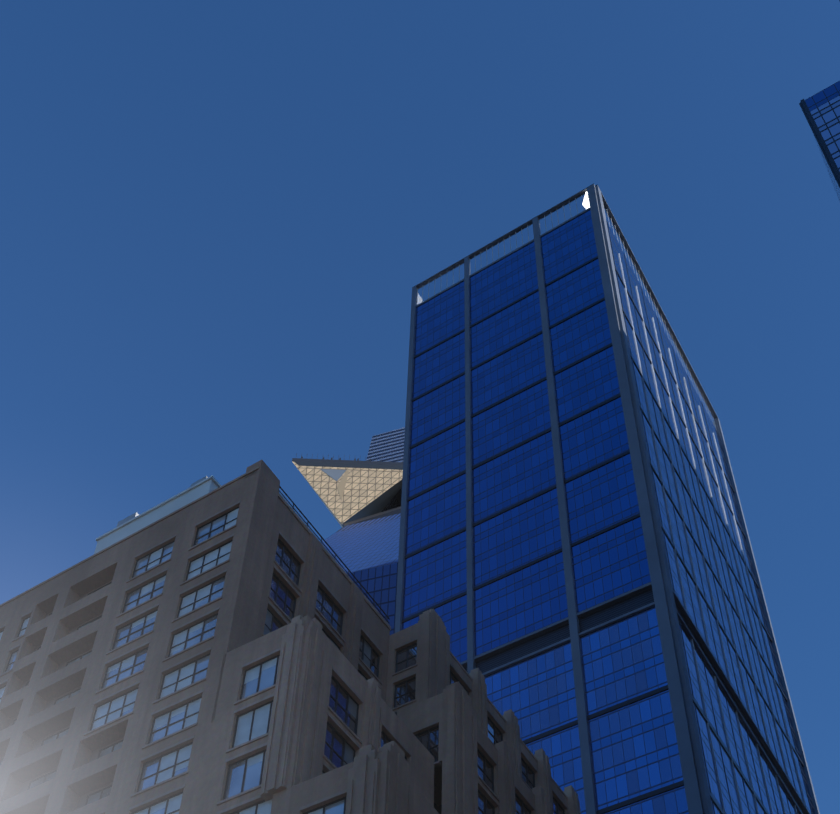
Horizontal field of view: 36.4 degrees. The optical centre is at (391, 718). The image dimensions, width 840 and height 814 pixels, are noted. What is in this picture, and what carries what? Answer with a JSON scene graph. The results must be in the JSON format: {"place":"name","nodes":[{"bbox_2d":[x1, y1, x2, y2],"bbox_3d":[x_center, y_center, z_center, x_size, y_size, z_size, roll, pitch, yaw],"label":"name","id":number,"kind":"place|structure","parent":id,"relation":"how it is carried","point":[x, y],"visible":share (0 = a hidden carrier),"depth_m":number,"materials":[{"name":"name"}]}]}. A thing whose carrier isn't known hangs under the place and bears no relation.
{"place":"outdoors","nodes":[
{"label":"outdoors","id":0,"kind":"place"},
{"bbox_2d":[0,460,580,813],"bbox_3d":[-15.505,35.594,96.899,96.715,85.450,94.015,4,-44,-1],"label":"masonry building","id":1,"kind":"structure","parent":0,"point":[208,645],"depth_m":87.02,"materials":[{"name":"grey stone"}]},
{"bbox_2d":[292,427,404,634],"bbox_3d":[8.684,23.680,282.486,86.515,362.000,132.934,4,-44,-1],"label":"deck tower","id":2,"kind":"structure","parent":0,"point":[361,500],"depth_m":375.07,"materials":[{"name":"blue glass"}]},
{"bbox_2d":[0,0,839,813],"label":"sky","id":3,"kind":"structure","parent":0,"point":[220,220],"materials":[{"name":"blue"}]},
{"bbox_2d":[799,81,839,201],"bbox_3d":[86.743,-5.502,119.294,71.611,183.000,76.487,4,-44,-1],"label":"skyscraper","id":4,"kind":"structure","parent":0,"point":[821,110],"depth_m":166.21,"materials":[{"name":"blue glass"}]},
{"label":"ground","id":5,"kind":"structure","parent":0,"visible":0},
{"bbox_2d":[395,184,819,813],"bbox_3d":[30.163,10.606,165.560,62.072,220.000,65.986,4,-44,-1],"label":"glass tower","id":6,"kind":"structure","parent":5,"relation":"on","point":[577,570],"depth_m":171.24,"materials":[{"name":"blue glass"}]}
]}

